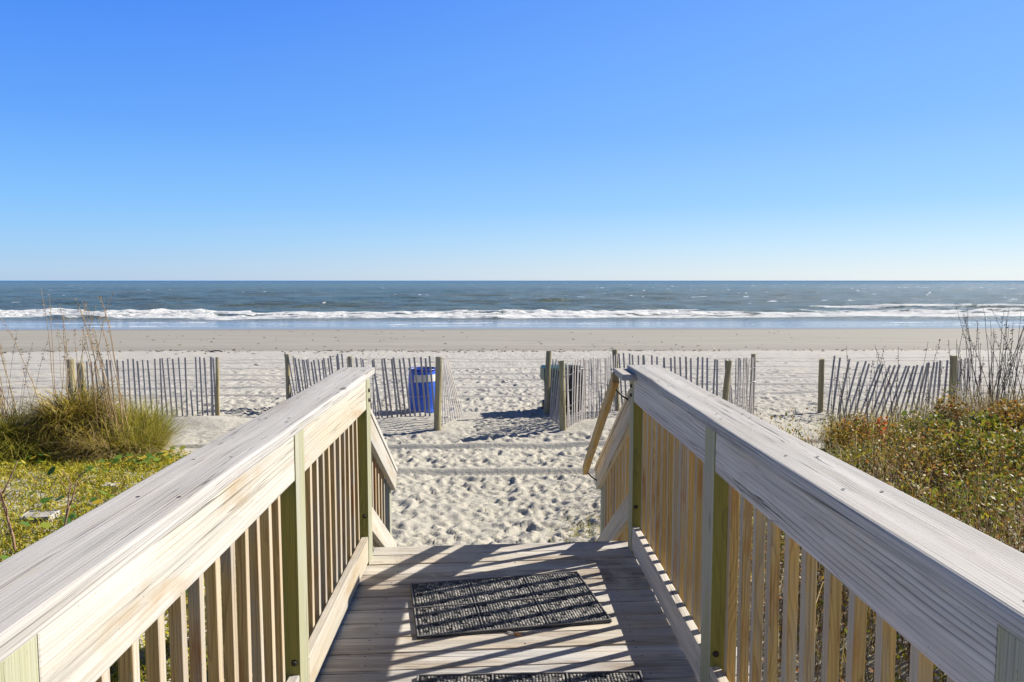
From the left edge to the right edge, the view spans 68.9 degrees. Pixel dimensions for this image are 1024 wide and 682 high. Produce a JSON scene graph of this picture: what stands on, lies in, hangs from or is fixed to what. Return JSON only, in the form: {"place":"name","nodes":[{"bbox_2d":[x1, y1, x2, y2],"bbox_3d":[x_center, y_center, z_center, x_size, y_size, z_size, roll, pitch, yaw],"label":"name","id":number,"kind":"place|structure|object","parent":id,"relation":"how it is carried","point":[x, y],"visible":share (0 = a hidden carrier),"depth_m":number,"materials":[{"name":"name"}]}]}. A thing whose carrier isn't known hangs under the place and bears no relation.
{"place":"outdoors","nodes":[
{"label":"outdoors","id":0,"kind":"place"},
{"bbox_2d":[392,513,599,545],"bbox_3d":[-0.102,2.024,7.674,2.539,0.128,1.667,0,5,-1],"label":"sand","id":1,"kind":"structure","parent":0,"point":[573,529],"depth_m":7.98,"materials":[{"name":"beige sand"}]},
{"bbox_2d":[0,326,1023,681],"bbox_3d":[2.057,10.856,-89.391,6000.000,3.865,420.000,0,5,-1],"label":"sand","id":2,"kind":"structure","parent":0,"point":[502,458],"depth_m":19.79,"materials":[{"name":"beige sand"}]},
{"bbox_2d":[0,461,17,553],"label":"bare twig","id":3,"kind":"object","parent":2,"relation":"on","point":[5,508],"visible":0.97,"depth_m":6.12,"materials":[{"name":"brown wood"}]},
{"bbox_2d":[0,352,67,467],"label":"dune grass","id":4,"kind":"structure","parent":2,"relation":"on","point":[5,435],"depth_m":9.68,"materials":[{"name":"plant"}]},
{"bbox_2d":[0,324,72,450],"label":"sea oats","id":5,"kind":"object","parent":2,"relation":"on","point":[59,350],"visible":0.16,"depth_m":11.17,"materials":[{"name":"plant"}]},
{"bbox_2d":[17,510,60,522],"bbox_3d":[-4.434,1.645,7.000,0.333,0.069,0.188,-3,10,7],"label":"driftwood board","id":6,"kind":"object","parent":2,"relation":"on","point":[44,515],"visible":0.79,"depth_m":6.97,"materials":[{"name":"white wood"}]},
{"bbox_2d":[61,468,87,525],"bbox_3d":[-3.713,1.451,6.301,0.307,0.772,0.079,-1,5,-9],"label":"bare twig","id":7,"kind":"object","parent":2,"relation":"on","point":[67,510],"visible":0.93,"depth_m":6.27,"materials":[{"name":"brown wood"}]},
{"bbox_2d":[0,290,152,462],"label":"dune grass","id":8,"kind":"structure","parent":2,"relation":"on","point":[78,406],"depth_m":10.04,"materials":[{"name":"plant"}]},
{"bbox_2d":[0,446,204,678],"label":"pennywort","id":9,"kind":"object","parent":2,"relation":"on","point":[147,456],"visible":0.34,"depth_m":8.90,"materials":[{"name":"green plant"}]},
{"bbox_2d":[32,297,185,465],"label":"dune grass","id":10,"kind":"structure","parent":2,"relation":"on","point":[100,448],"depth_m":9.78,"materials":[{"name":"plant"}]},
{"bbox_2d":[100,482,120,489],"bbox_3d":[-4.414,1.594,8.226,0.194,0.058,0.151,-1,4,-15],"label":"driftwood board","id":11,"kind":"object","parent":2,"relation":"on","point":[113,484],"visible":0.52,"depth_m":8.18,"materials":[{"name":"wood"}]},
{"bbox_2d":[96,415,186,458],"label":"dune grass","id":12,"kind":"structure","parent":2,"relation":"on","point":[148,442],"depth_m":9.93,"materials":[{"name":"green plant"}]},
{"bbox_2d":[66,357,219,415],"bbox_3d":[-7.327,1.091,14.757,3.155,1.578,0.269,0,5,5],"label":"sand fence","id":13,"kind":"object","parent":2,"relation":"on","point":[211,381],"visible":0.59,"depth_m":14.76,"materials":[{"name":"grey wood"}]},
{"bbox_2d":[91,381,203,449],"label":"dune grass","id":14,"kind":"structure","parent":2,"relation":"on","point":[155,413],"depth_m":10.47,"materials":[{"name":"plant"}]},
{"bbox_2d":[0,450,397,681],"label":"ground cover","id":15,"kind":"object","parent":2,"relation":"on","point":[75,468],"visible":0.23,"depth_m":8.03,"materials":[{"name":"green plant"}]},
{"bbox_2d":[284,352,462,430],"bbox_3d":[-2.654,0.992,15.042,4.668,1.758,1.423,4,6,38],"label":"sand fence","id":16,"kind":"object","parent":2,"relation":"on","point":[442,369],"visible":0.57,"depth_m":14.43,"materials":[{"name":"grey wood"}]},
{"bbox_2d":[408,366,434,412],"bbox_3d":[-1.820,0.997,15.193,0.600,0.900,0.600,0,5,-1],"label":"plastic barrel","id":17,"kind":"object","parent":2,"relation":"on","point":[418,370],"visible":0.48,"depth_m":14.94,"materials":[{"name":"plastic"}]},
{"bbox_2d":[252,541,748,681],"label":"boardwalk deck","id":18,"kind":"structure","parent":2,"relation":"on","point":[375,639],"depth_m":3.42,"materials":[{"name":"grey wood"}]},
{"bbox_2d":[0,367,374,681],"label":"wooden railing","id":19,"kind":"object","parent":18,"relation":"on","point":[94,594],"visible":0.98,"depth_m":2.05,"materials":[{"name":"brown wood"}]},
{"bbox_2d":[370,407,397,549],"bbox_3d":[-0.969,1.328,5.158,0.147,2.351,1.676,0,5,-1],"label":"stair railing","id":20,"kind":"object","parent":19,"relation":"attached to","point":[383,464],"visible":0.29,"depth_m":5.32,"materials":[{"name":"beige wood"}]},
{"bbox_2d":[410,571,611,638],"bbox_3d":[-0.033,1.294,3.710,0.910,0.016,0.600,-1,5,-11],"label":"rubber mat","id":21,"kind":"object","parent":18,"relation":"on","point":[448,608],"visible":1,"depth_m":3.66,"materials":[{"name":"black rubber"}]},
{"bbox_2d":[416,670,644,681],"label":"rubber mat","id":22,"kind":"object","parent":18,"relation":"on","point":[608,676],"visible":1,"depth_m":3.00,"materials":[{"name":"black rubber"}]},
{"bbox_2d":[627,365,1023,681],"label":"wooden railing","id":23,"kind":"object","parent":18,"relation":"on","point":[943,592],"visible":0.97,"depth_m":2.15,"materials":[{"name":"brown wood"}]},
{"bbox_2d":[583,368,636,541],"bbox_3d":[0.707,1.308,5.162,0.244,2.390,1.743,0,5,-1],"label":"stair railing","id":24,"kind":"object","parent":23,"relation":"attached to","point":[611,468],"visible":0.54,"depth_m":5.09,"materials":[{"name":"beige wood"}]},
{"bbox_2d":[540,365,566,412],"bbox_3d":[0.902,0.967,15.271,0.585,0.940,0.630,-1,5,-9],"label":"trash cart","id":25,"kind":"object","parent":2,"relation":"on","point":[542,372],"visible":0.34,"depth_m":15.03,"materials":[{"name":"plastic"}]},
{"bbox_2d":[565,365,583,410],"bbox_3d":[1.257,0.939,15.138,0.476,0.915,0.476,0,5,-1],"label":"trash can","id":26,"kind":"object","parent":2,"relation":"on","point":[570,388],"visible":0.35,"depth_m":14.94,"materials":[{"name":"black plastic"}]},
{"bbox_2d":[543,349,755,430],"bbox_3d":[2.692,1.059,14.486,4.381,1.698,1.904,-1,5,-17],"label":"sand fence","id":27,"kind":"object","parent":2,"relation":"on","point":[560,398],"visible":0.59,"depth_m":14.21,"materials":[{"name":"grey wood"}]},
{"bbox_2d":[560,379,1023,681],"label":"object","id":28,"kind":"object","parent":2,"relation":"on","point":[1005,528],"visible":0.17,"depth_m":6.62,"materials":[{"name":"leaf"},{"name":"twig bark"}]},
{"bbox_2d":[826,412,893,455],"bbox_3d":[4.742,1.303,10.155,1.176,0.669,0.720,-4,6,-42],"label":"dune shrub","id":29,"kind":"object","parent":2,"relation":"on","point":[862,425],"visible":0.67,"depth_m":9.99,"materials":[{"name":"green plant"}]},
{"bbox_2d":[805,359,920,449],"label":"sea oats","id":30,"kind":"object","parent":2,"relation":"on","point":[832,423],"visible":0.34,"depth_m":11.15,"materials":[{"name":"brown plant"}]},
{"bbox_2d":[737,380,1023,681],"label":"dune scrub","id":31,"kind":"object","parent":2,"relation":"on","point":[939,473],"visible":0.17,"depth_m":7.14,"materials":[{"name":"green plant"}]},
{"bbox_2d":[876,416,887,446],"bbox_3d":[4.720,1.245,9.541,0.144,0.609,0.151,2,5,27],"label":"red weed","id":32,"kind":"object","parent":2,"relation":"on","point":[883,424],"visible":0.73,"depth_m":9.52,"materials":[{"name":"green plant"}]},
{"bbox_2d":[843,339,943,448],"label":"sea oats","id":33,"kind":"object","parent":2,"relation":"on","point":[886,411],"visible":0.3,"depth_m":11.47,"materials":[{"name":"brown plant"}]},
{"bbox_2d":[817,355,971,418],"bbox_3d":[7.483,1.069,14.480,2.756,1.717,1.055,1,5,13],"label":"sand fence","id":34,"kind":"object","parent":2,"relation":"on","point":[822,365],"visible":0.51,"depth_m":14.40,"materials":[{"name":"grey wood"}]},
{"bbox_2d":[897,408,916,451],"bbox_3d":[4.774,1.177,9.051,0.256,0.704,0.268,4,6,37],"label":"green weed","id":35,"kind":"object","parent":2,"relation":"on","point":[907,419],"visible":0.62,"depth_m":9.00,"materials":[{"name":"green plant"}]},
{"bbox_2d":[889,371,987,447],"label":"sea oats","id":36,"kind":"object","parent":2,"relation":"on","point":[914,399],"visible":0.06,"depth_m":11.17,"materials":[{"name":"orange plant"}]},
{"bbox_2d":[918,420,985,483],"bbox_3d":[4.834,1.240,8.213,0.688,0.744,0.907,0,5,-1],"label":"dune shrub","id":37,"kind":"object","parent":2,"relation":"on","point":[948,436],"visible":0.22,"depth_m":8.16,"materials":[{"name":"green plant"}]},
{"bbox_2d":[959,416,975,472],"bbox_3d":[5.184,1.196,8.450,0.267,0.696,0.238,1,5,16],"label":"green weed","id":38,"kind":"object","parent":2,"relation":"on","point":[968,418],"visible":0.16,"depth_m":8.44,"materials":[{"name":"green plant"}]},
{"bbox_2d":[921,410,1023,468],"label":"dune shrub","id":39,"kind":"object","parent":2,"relation":"on","point":[994,423],"visible":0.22,"depth_m":8.85,"materials":[{"name":"green plant"}]},
{"bbox_2d":[924,379,1023,433],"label":"dune grass","id":40,"kind":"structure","parent":2,"relation":"on","point":[979,405],"depth_m":10.10,"materials":[{"name":"plant"}]},
{"bbox_2d":[928,394,1023,438],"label":"dune shrub","id":41,"kind":"object","parent":2,"relation":"on","point":[1003,415],"visible":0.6,"depth_m":9.40,"materials":[{"name":"green plant"}]},
{"bbox_2d":[931,425,1023,496],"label":"dune shrub","id":42,"kind":"object","parent":2,"relation":"on","point":[991,434],"visible":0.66,"depth_m":7.53,"materials":[{"name":"green plant"}]},
{"bbox_2d":[939,309,1023,413],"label":"sea oats","id":43,"kind":"object","parent":2,"relation":"on","point":[981,369],"visible":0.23,"depth_m":11.02,"materials":[{"name":"brown plant"}]},
{"bbox_2d":[955,304,1023,410],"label":"sea oats","id":44,"kind":"object","parent":2,"relation":"on","point":[1010,371],"visible":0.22,"depth_m":10.63,"materials":[{"name":"brown plant"}]},
{"bbox_2d":[0,281,1023,327],"bbox_3d":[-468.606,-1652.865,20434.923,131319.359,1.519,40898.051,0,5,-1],"label":"sea","id":45,"kind":"structure","parent":0,"point":[163,304],"depth_m":117.84,"materials":[{"name":"liquid"}]},
{"bbox_2d":[0,0,1023,280],"label":"sky","id":46,"kind":"structure","parent":0,"point":[141,140],"materials":[{"name":"blue"}]},
{"bbox_2d":[1,330,1023,365],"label":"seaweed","id":47,"kind":"object","parent":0,"point":[490,350],"visible":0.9,"depth_m":33.11,"materials":[{"name":"brown plant"}]},
{"bbox_2d":[889,375,1023,451],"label":"dune grass","id":48,"kind":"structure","parent":0,"point":[981,403],"depth_m":10.37,"materials":[{"name":"plant"}]}
]}

